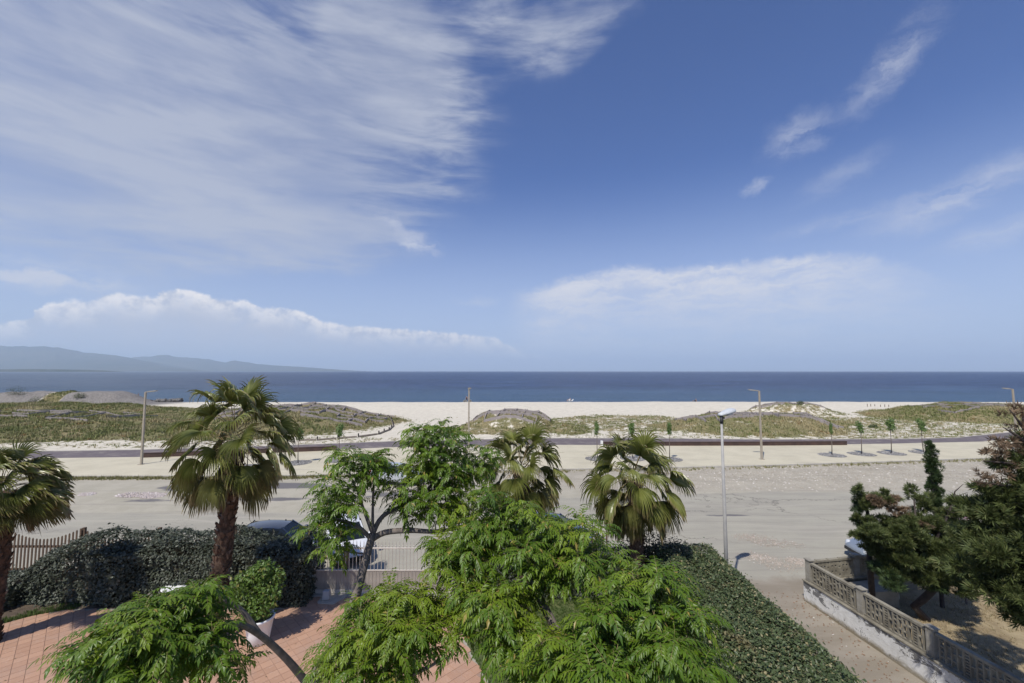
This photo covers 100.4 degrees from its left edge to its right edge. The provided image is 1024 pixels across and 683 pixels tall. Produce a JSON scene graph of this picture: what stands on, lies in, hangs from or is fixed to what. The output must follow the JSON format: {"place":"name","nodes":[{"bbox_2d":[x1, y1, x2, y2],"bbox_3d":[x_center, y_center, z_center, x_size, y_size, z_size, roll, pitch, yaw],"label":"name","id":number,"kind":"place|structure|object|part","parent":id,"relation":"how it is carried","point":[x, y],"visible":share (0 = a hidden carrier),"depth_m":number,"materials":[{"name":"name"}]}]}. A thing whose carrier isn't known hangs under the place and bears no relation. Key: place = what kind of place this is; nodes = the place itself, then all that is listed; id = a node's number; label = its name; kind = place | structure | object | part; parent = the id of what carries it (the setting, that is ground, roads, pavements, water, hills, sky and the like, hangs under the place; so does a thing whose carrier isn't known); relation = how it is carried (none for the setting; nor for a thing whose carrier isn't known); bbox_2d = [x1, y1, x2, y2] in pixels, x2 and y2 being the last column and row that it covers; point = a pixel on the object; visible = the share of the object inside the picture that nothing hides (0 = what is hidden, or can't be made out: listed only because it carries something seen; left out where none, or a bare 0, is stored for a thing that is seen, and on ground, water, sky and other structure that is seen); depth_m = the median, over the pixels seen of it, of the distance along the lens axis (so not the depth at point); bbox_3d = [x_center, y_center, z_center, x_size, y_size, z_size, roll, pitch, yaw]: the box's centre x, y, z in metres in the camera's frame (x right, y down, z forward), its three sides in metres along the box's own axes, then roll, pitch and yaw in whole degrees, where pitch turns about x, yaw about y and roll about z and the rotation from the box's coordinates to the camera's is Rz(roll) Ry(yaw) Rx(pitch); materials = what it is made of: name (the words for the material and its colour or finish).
{"place":"outdoors","nodes":[
{"label":"outdoors","id":0,"kind":"place"},
{"bbox_2d":[0,369,120,371],"bbox_3d":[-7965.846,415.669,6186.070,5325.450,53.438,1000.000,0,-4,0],"label":"headland","id":1,"kind":"structure","parent":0,"point":[33,370],"depth_m":5887.66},
{"bbox_2d":[0,346,211,371],"bbox_3d":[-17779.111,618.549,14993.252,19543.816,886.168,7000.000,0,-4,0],"label":"mountains","id":2,"kind":"structure","parent":0,"point":[26,357],"depth_m":12663.58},
{"bbox_2d":[2,578,311,619],"bbox_3d":[-18.850,9.935,15.497,22.300,0.330,4.900,0,-4,0],"label":"garden bed","id":3,"kind":"object","parent":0,"point":[9,612],"visible":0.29,"depth_m":15.75,"materials":[{"name":"soil"}]},
{"bbox_2d":[2,564,56,612],"bbox_3d":[-20.468,9.306,16.140,4.887,1.313,2.397,0,-4,0],"label":"hedge","id":4,"kind":"object","parent":3,"relation":"on","point":[14,573],"visible":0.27,"depth_m":15.80,"materials":[{"name":"green plant"}]},
{"bbox_2d":[2,599,87,623],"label":"weeds","id":5,"kind":"object","parent":3,"relation":"on","point":[51,609],"visible":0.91,"depth_m":15.41,"materials":[{"name":"green plant"}]},
{"bbox_2d":[9,527,319,578],"bbox_3d":[-17.119,8.908,17.952,18.238,2.122,0.176,0,-4,0],"label":"picket fence","id":6,"kind":"object","parent":3,"relation":"on","point":[83,531],"visible":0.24,"depth_m":17.89,"materials":[{"name":"brown wood"}]},
{"bbox_2d":[6,522,329,607],"bbox_3d":[-13.150,8.662,16.678,11.636,2.728,2.616,0,-4,0],"label":"hedge","id":7,"kind":"object","parent":3,"relation":"on","point":[121,570],"visible":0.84,"depth_m":15.96,"materials":[{"name":"green plant"}]},
{"bbox_2d":[160,582,186,592],"bbox_3d":[-12.446,9.400,15.683,0.780,0.755,0.780,0,-4,0],"label":"garden table","id":8,"kind":"object","parent":3,"relation":"on","point":[177,586],"visible":0.33,"depth_m":15.71,"materials":[{"name":"white plastic"}]},
{"bbox_2d":[143,445,336,457],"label":"seat wall","id":9,"kind":"structure","parent":0,"point":[264,450],"depth_m":44.87,"materials":[{"name":"grey concrete"}]},
{"bbox_2d":[0,597,485,682],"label":"patio","id":10,"kind":"structure","parent":0,"point":[26,642],"depth_m":13.57,"materials":[{"name":"red tile"}]},
{"bbox_2d":[0,438,76,640],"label":"fan palm","id":11,"kind":"object","parent":10,"relation":"on","point":[51,500],"visible":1,"depth_m":13.79,"materials":[{"name":"green plant"}]},
{"bbox_2d":[160,375,301,630],"bbox_3d":[-9.429,5.414,14.089,4.235,8.625,4.261,0,-4,0],"label":"fan palm","id":12,"kind":"object","parent":10,"relation":"on","point":[228,485],"visible":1,"depth_m":13.88,"materials":[{"name":"green plant"}]},
{"bbox_2d":[245,609,274,646],"bbox_3d":[-8.150,9.258,13.740,0.900,0.790,0.900,0,-4,0],"label":"planter","id":13,"kind":"object","parent":10,"relation":"on","point":[265,626],"visible":0.4,"depth_m":13.50,"materials":[{"name":"white ceramic"}]},
{"bbox_2d":[229,557,285,622],"bbox_3d":[-8.299,8.079,13.801,1.897,1.974,1.242,0,-4,0],"label":"potted shrub","id":14,"kind":"object","parent":13,"relation":"in","point":[258,578],"visible":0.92,"depth_m":13.64,"materials":[{"name":"green plant"}]},
{"bbox_2d":[26,417,505,682],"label":"feathery tree","id":15,"kind":"object","parent":10,"relation":"on","point":[176,635],"visible":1,"depth_m":5.21,"materials":[{"name":"green plant"}]},
{"bbox_2d":[318,593,348,604],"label":"paving slab","id":16,"kind":"structure","parent":10,"relation":"on","point":[338,598],"depth_m":16.26,"materials":[{"name":"concrete"}]},
{"bbox_2d":[317,589,334,602],"bbox_3d":[-7.049,9.640,16.220,0.500,0.360,0.420,0,-4,0],"label":"gate motor","id":17,"kind":"object","parent":16,"relation":"on","point":[326,596],"visible":1,"depth_m":16.13,"materials":[{"name":"plastic"}]},
{"bbox_2d":[133,355,353,370],"bbox_3d":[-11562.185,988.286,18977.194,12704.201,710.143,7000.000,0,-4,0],"label":"mountains","id":18,"kind":"structure","parent":0,"point":[204,364],"depth_m":16822.82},
{"bbox_2d":[309,593,450,596],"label":"gate track","id":19,"kind":"structure","parent":0,"point":[317,595],"depth_m":16.56,"materials":[{"name":"grey metal"}]},
{"bbox_2d":[313,540,451,592],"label":"sliding gate","id":20,"kind":"structure","parent":19,"relation":"on","point":[336,580],"depth_m":16.64,"materials":[{"name":"beige metal"}]},
{"bbox_2d":[0,440,1014,475],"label":"promenade","id":21,"kind":"structure","parent":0,"point":[572,456],"depth_m":42.60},
{"bbox_2d":[137,390,157,464],"bbox_3d":[-33.905,7.971,39.712,1.197,6.812,0.419,0,-4,-3],"label":"promenade lamp","id":22,"kind":"object","parent":21,"relation":"on","point":[143,432],"visible":1,"depth_m":39.63,"materials":[{"name":"metal"}]},
{"bbox_2d":[295,429,303,462],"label":"young tree","id":23,"kind":"object","parent":21,"relation":"on","point":[302,436],"visible":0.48,"depth_m":40.15,"materials":[{"name":"green plant"}]},
{"bbox_2d":[467,388,470,449],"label":"promenade lamp","id":24,"kind":"object","parent":21,"relation":"on","point":[468,413],"visible":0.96,"depth_m":46.91,"materials":[{"name":"metal"}]},
{"bbox_2d":[244,450,938,465],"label":"pebbles","id":25,"kind":"object","parent":21,"relation":"on","point":[679,460],"visible":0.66,"depth_m":43.41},
{"bbox_2d":[666,421,671,457],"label":"young tree","id":26,"kind":"object","parent":21,"relation":"on","point":[669,431],"visible":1,"depth_m":41.79,"materials":[{"name":"green plant"}]},
{"bbox_2d":[600,440,846,445],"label":"seat wall","id":27,"kind":"structure","parent":21,"relation":"on","point":[741,443],"depth_m":49.38,"materials":[{"name":"grey concrete"}]},
{"bbox_2d":[748,389,764,459],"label":"promenade lamp","id":28,"kind":"object","parent":21,"relation":"on","point":[761,444],"visible":1,"depth_m":41.91,"materials":[{"name":"metal"}]},
{"bbox_2d":[915,418,927,451],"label":"young tree","id":29,"kind":"object","parent":21,"relation":"on","point":[922,426],"visible":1,"depth_m":45.26,"materials":[{"name":"green plant"}]},
{"bbox_2d":[1003,388,1018,448],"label":"promenade lamp","id":30,"kind":"object","parent":21,"relation":"on","point":[1013,402],"visible":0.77,"depth_m":47.21,"materials":[{"name":"metal"}]},
{"label":"planting bed","id":31,"kind":"structure","parent":21,"relation":"on","visible":0},
{"bbox_2d":[335,422,344,458],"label":"young tree","id":32,"kind":"object","parent":31,"relation":"on","point":[339,428],"visible":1,"depth_m":41.38,"materials":[{"name":"green plant"}]},
{"label":"planting bed","id":33,"kind":"structure","parent":21,"relation":"on","visible":0},
{"bbox_2d":[594,420,599,456],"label":"young tree","id":34,"kind":"object","parent":33,"relation":"on","point":[596,425],"visible":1,"depth_m":42.10,"materials":[{"name":"green plant"}]},
{"label":"planting bed","id":35,"kind":"structure","parent":21,"relation":"on","visible":0},
{"bbox_2d":[627,421,634,458],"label":"young tree","id":36,"kind":"object","parent":35,"relation":"on","point":[630,428],"visible":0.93,"depth_m":42.00,"materials":[{"name":"green plant"}]},
{"label":"planting bed","id":37,"kind":"structure","parent":21,"relation":"on","visible":0},
{"bbox_2d":[829,422,832,454],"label":"young tree","id":38,"kind":"object","parent":37,"relation":"on","point":[830,430],"visible":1,"depth_m":43.87,"materials":[{"name":"green plant"}]},
{"label":"planting bed","id":39,"kind":"structure","parent":21,"relation":"on","visible":0},
{"bbox_2d":[855,420,863,453],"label":"young tree","id":40,"kind":"object","parent":39,"relation":"on","point":[859,427],"visible":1,"depth_m":44.37,"materials":[{"name":"green plant"}]},
{"label":"planting bed","id":41,"kind":"structure","parent":21,"relation":"on","visible":0},
{"bbox_2d":[885,417,895,452],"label":"young tree","id":42,"kind":"object","parent":41,"relation":"on","point":[890,424],"visible":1,"depth_m":44.74,"materials":[{"name":"green plant"}]},
{"bbox_2d":[4,459,1019,682],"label":"road","id":43,"kind":"structure","parent":0,"point":[818,525],"depth_m":25.74,"materials":[{"name":"grey asphalt"}]},
{"bbox_2d":[77,492,166,498],"bbox_3d":[-27.380,10.778,30.138,6.471,0.126,1.491,0,-4,7],"label":"rubble","id":44,"kind":"object","parent":43,"relation":"on","point":[147,495],"visible":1,"depth_m":29.91,"materials":[{"name":"stone"}]},
{"bbox_2d":[237,519,321,542],"bbox_3d":[-11.066,9.300,20.354,3.985,1.734,2.069,0,-4,-2],"label":"parked car","id":45,"kind":"object","parent":43,"relation":"on","point":[281,527],"visible":0.09,"depth_m":20.10,"materials":[{"name":"grey paint"}]},
{"bbox_3d":[-11.471,8.949,19.680,0.930,0.500,0.180,0,-4,-2],"label":"side window","id":46,"kind":"part","parent":45,"relation":"part of","materials":[{"name":"black glass"}]},
{"bbox_3d":[-10.538,8.953,19.747,1.000,0.500,0.240,0,-4,-2],"label":"side window","id":47,"kind":"part","parent":45,"relation":"part of","materials":[{"name":"black glass"}]},
{"bbox_2d":[343,542,348,568],"bbox_3d":[-6.620,8.985,17.037,0.210,1.840,0.210,0,-4,0],"label":"gate post","id":48,"kind":"object","parent":43,"relation":"on","point":[347,563],"visible":0.1,"depth_m":16.98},
{"bbox_2d":[325,514,369,566],"bbox_3d":[-7.971,9.289,20.627,2.069,1.794,3.985,2,-5,-28],"label":"parked car","id":49,"kind":"object","parent":43,"relation":"on","point":[357,539],"visible":0.2,"depth_m":19.75,"materials":[{"name":"white paint"}]},
{"bbox_2d":[371,462,421,485],"bbox_3d":[-9.009,10.201,33.432,3.985,1.754,2.069,-1,-4,14],"label":"parked car","id":50,"kind":"object","parent":43,"relation":"on","point":[396,477],"visible":0.14,"depth_m":32.63,"materials":[{"name":"silver metal"}]},
{"bbox_2d":[4,457,1009,480],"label":"weeds","id":51,"kind":"object","parent":43,"relation":"on","point":[101,477],"visible":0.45,"depth_m":35.00,"materials":[{"name":"green plant"}]},
{"bbox_2d":[501,534,607,553],"bbox_3d":[0.929,8.899,17.952,6.168,2.140,0.176,0,-4,0],"label":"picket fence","id":52,"kind":"object","parent":43,"relation":"on","point":[592,541],"visible":0.02,"depth_m":17.91,"materials":[{"name":"brown wood"}]},
{"bbox_2d":[718,408,735,572],"bbox_3d":[8.383,6.225,16.358,0.923,7.253,0.369,2,-5,-32],"label":"street lamp","id":53,"kind":"object","parent":43,"relation":"on","point":[728,411],"visible":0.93,"depth_m":16.24,"materials":[{"name":"metal"}]},
{"bbox_2d":[762,591,907,682],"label":"litter","id":54,"kind":"object","parent":43,"relation":"on","point":[841,640],"visible":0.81,"depth_m":13.76,"materials":[{"name":"plant"}]},
{"bbox_2d":[844,534,933,554],"bbox_3d":[17.723,9.258,19.607,3.985,1.714,2.069,0,-4,4],"label":"parked car","id":55,"kind":"object","parent":43,"relation":"on","point":[850,545],"visible":0.14,"depth_m":19.84,"materials":[{"name":"grey paint"}]},
{"bbox_2d":[0,371,1023,401],"bbox_3d":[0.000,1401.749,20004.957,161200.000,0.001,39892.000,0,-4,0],"label":"sea","id":56,"kind":"structure","parent":0,"point":[635,386],"depth_m":263.63,"materials":[{"name":"liquid"}]},
{"bbox_2d":[0,391,1023,450],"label":"beach","id":57,"kind":"structure","parent":0,"point":[422,412],"depth_m":73.61,"materials":[{"name":"beige sand"}]},
{"bbox_2d":[5,386,28,394],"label":"dune shrub","id":58,"kind":"object","parent":57,"relation":"on","point":[10,390],"visible":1,"depth_m":103.16,"materials":[{"name":"green plant"}]},
{"bbox_2d":[0,409,157,420],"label":"wattle fence grid","id":59,"kind":"object","parent":57,"relation":"on","point":[65,411],"visible":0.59,"depth_m":71.23,"materials":[{"name":"brown wood"}]},
{"bbox_2d":[73,393,85,397],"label":"dune shrub","id":60,"kind":"object","parent":57,"relation":"on","point":[78,395],"visible":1,"depth_m":103.15,"materials":[{"name":"green plant"}]},
{"bbox_2d":[149,398,183,401],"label":"rock groyne","id":61,"kind":"object","parent":57,"relation":"on","point":[171,400],"visible":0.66,"depth_m":118.25,"materials":[{"name":"grey stone"}]},
{"bbox_2d":[191,402,393,426],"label":"wattle fence grid","id":62,"kind":"object","parent":57,"relation":"on","point":[312,405],"visible":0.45,"depth_m":70.34,"materials":[{"name":"brown wood"}]},
{"bbox_2d":[299,415,394,440],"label":"log edging","id":63,"kind":"object","parent":57,"relation":"on","point":[390,428],"visible":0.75,"depth_m":55.93,"materials":[{"name":"brown wood"}]},
{"bbox_2d":[467,408,550,423],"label":"wattle fence grid","id":64,"kind":"object","parent":57,"relation":"on","point":[512,411],"visible":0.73,"depth_m":64.63,"materials":[{"name":"brown wood"}]},
{"bbox_2d":[0,390,1023,447],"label":"dune grass","id":65,"kind":"structure","parent":57,"relation":"on","point":[132,433],"depth_m":65.48,"materials":[{"name":"green plant"}]},
{"bbox_2d":[676,411,843,428],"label":"wattle fence grid","id":66,"kind":"object","parent":57,"relation":"on","point":[777,414],"visible":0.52,"depth_m":63.74,"materials":[{"name":"brown wood"}]},
{"bbox_2d":[751,402,830,409],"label":"wattle fence grid","id":67,"kind":"object","parent":57,"relation":"on","point":[766,405],"visible":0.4,"depth_m":87.15,"materials":[{"name":"brown wood"}]},
{"bbox_2d":[867,424,878,427],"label":"dune shrub","id":68,"kind":"object","parent":57,"relation":"on","point":[872,425],"visible":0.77,"depth_m":65.05,"materials":[{"name":"green plant"}]},
{"bbox_2d":[909,402,1006,412],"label":"wattle fence grid","id":69,"kind":"object","parent":57,"relation":"on","point":[979,405],"visible":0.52,"depth_m":79.55,"materials":[{"name":"brown wood"}]},
{"bbox_2d":[0,0,1023,370],"label":"sky","id":70,"kind":"structure","parent":0,"point":[356,185],"materials":[{"name":"blue"}]},
{"bbox_2d":[26,432,1014,457],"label":"promenade path","id":71,"kind":"structure","parent":0,"point":[136,453],"depth_m":50.84,"materials":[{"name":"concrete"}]},
{"bbox_2d":[537,512,592,542],"bbox_3d":[2.046,9.395,21.503,3.985,1.704,2.069,-1,-4,12],"label":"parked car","id":72,"kind":"object","parent":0,"point":[562,517],"visible":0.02,"depth_m":21.69,"materials":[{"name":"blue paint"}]},
{"bbox_2d":[460,593,698,682],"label":"lawn","id":73,"kind":"structure","parent":0,"point":[538,614],"depth_m":15.11,"materials":[{"name":"green plant"}]},
{"bbox_2d":[472,575,513,608],"bbox_3d":[-0.822,9.265,15.681,2.133,1.168,1.445,0,-4,0],"label":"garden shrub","id":74,"kind":"object","parent":73,"relation":"on","point":[497,585],"visible":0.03,"depth_m":15.73,"materials":[{"name":"green plant"}]},
{"bbox_2d":[476,417,574,606],"bbox_3d":[0.243,6.387,16.179,3.422,6.923,3.771,3,-5,-39],"label":"fan palm","id":75,"kind":"object","parent":73,"relation":"on","point":[518,485],"visible":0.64,"depth_m":15.88,"materials":[{"name":"green plant"}]},
{"bbox_2d":[469,541,676,599],"bbox_3d":[2.482,8.957,16.918,9.780,2.155,2.078,0,-4,0],"label":"hedge","id":76,"kind":"object","parent":73,"relation":"on","point":[576,593],"visible":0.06,"depth_m":16.39,"materials":[{"name":"green plant"}]},
{"bbox_2d":[414,479,743,682],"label":"feathery tree","id":77,"kind":"object","parent":73,"relation":"on","point":[617,638],"visible":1,"depth_m":4.84,"materials":[{"name":"green plant"}]},
{"bbox_2d":[579,428,696,609],"bbox_3d":[4.516,6.564,15.806,4.048,6.520,3.917,0,-4,0],"label":"fan palm","id":78,"kind":"object","parent":73,"relation":"on","point":[636,513],"visible":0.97,"depth_m":15.32,"materials":[{"name":"green plant"}]},
{"bbox_2d":[609,529,702,577],"bbox_3d":[5.658,8.571,16.302,3.866,2.604,2.084,0,-4,0],"label":"dark bush","id":79,"kind":"object","parent":73,"relation":"on","point":[646,562],"visible":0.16,"depth_m":16.19,"materials":[{"name":"green plant"}]},
{"bbox_2d":[646,537,866,682],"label":"clipped hedge","id":80,"kind":"object","parent":73,"relation":"on","point":[763,643],"visible":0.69,"depth_m":11.21,"materials":[{"name":"green plant"}]},
{"bbox_2d":[732,533,804,573],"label":"gravel","id":81,"kind":"structure","parent":0,"point":[798,562],"depth_m":20.02,"materials":[{"name":"grey gravel"}]},
{"bbox_2d":[584,460,1010,492],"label":"gravel","id":82,"kind":"structure","parent":0,"point":[836,469],"depth_m":35.95,"materials":[{"name":"grey gravel"}]},
{"bbox_2d":[849,553,875,576],"bbox_3d":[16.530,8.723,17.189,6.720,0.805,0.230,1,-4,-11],"label":"trash bin","id":83,"kind":"object","parent":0,"point":[859,567],"visible":0.12,"depth_m":16.57,"materials":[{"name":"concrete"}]},
{"bbox_2d":[874,586,1023,682],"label":"yard","id":84,"kind":"structure","parent":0,"point":[1018,635],"depth_m":14.35,"materials":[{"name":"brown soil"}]},
{"bbox_2d":[848,486,875,596],"bbox_3d":[12.873,7.461,15.431,1.366,4.462,0.870,0,-4,0],"label":"thin cypress","id":85,"kind":"object","parent":84,"relation":"on","point":[870,573],"visible":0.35,"depth_m":15.42,"materials":[{"name":"green plant"}]},
{"bbox_2d":[849,579,899,607],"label":"concrete platform","id":86,"kind":"structure","parent":84,"relation":"on","point":[890,598],"depth_m":15.51,"materials":[{"name":"grey concrete"}]},
{"bbox_2d":[813,556,946,589],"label":"garden wall","id":87,"kind":"structure","parent":84,"relation":"on","point":[836,566],"depth_m":16.42,"materials":[{"name":"concrete"}]},
{"bbox_2d":[802,579,972,682],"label":"garden wall","id":88,"kind":"structure","parent":84,"relation":"on","point":[915,661],"depth_m":13.16,"materials":[{"name":"concrete"}]},
{"bbox_2d":[803,557,1023,682],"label":"pierced fence","id":89,"kind":"object","parent":88,"relation":"on","point":[860,600],"visible":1,"depth_m":12.36,"materials":[{"name":"concrete"}]},
{"bbox_2d":[846,482,980,621],"bbox_3d":[14.475,7.320,14.603,5.316,4.791,2.569,0,-4,0],"label":"leaning cypress","id":90,"kind":"object","parent":84,"relation":"on","point":[906,546],"visible":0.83,"depth_m":14.42,"materials":[{"name":"green plant"}]},
{"bbox_2d":[920,438,945,607],"bbox_3d":[15.717,6.671,15.781,0.707,6.084,0.663,2,-4,-23],"label":"column cypress","id":91,"kind":"object","parent":84,"relation":"on","point":[934,476],"depth_m":15.81,"materials":[{"name":"green plant"}]},
{"bbox_2d":[931,400,1023,630],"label":"cypress","id":92,"kind":"object","parent":84,"relation":"on","point":[988,536],"visible":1,"depth_m":9.75,"materials":[{"name":"green plant"}]},
{"label":"ground","id":93,"kind":"structure","parent":0,"visible":0},
{"bbox_2d":[15,457,990,477],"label":"kerb","id":94,"kind":"structure","parent":93,"relation":"on","point":[655,468],"depth_m":38.83,"materials":[{"name":"concrete"}]},
{"bbox_2d":[34,431,1013,451],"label":"kerb","id":95,"kind":"structure","parent":93,"relation":"on","point":[490,439],"depth_m":53.67,"materials":[{"name":"concrete"}]}
]}

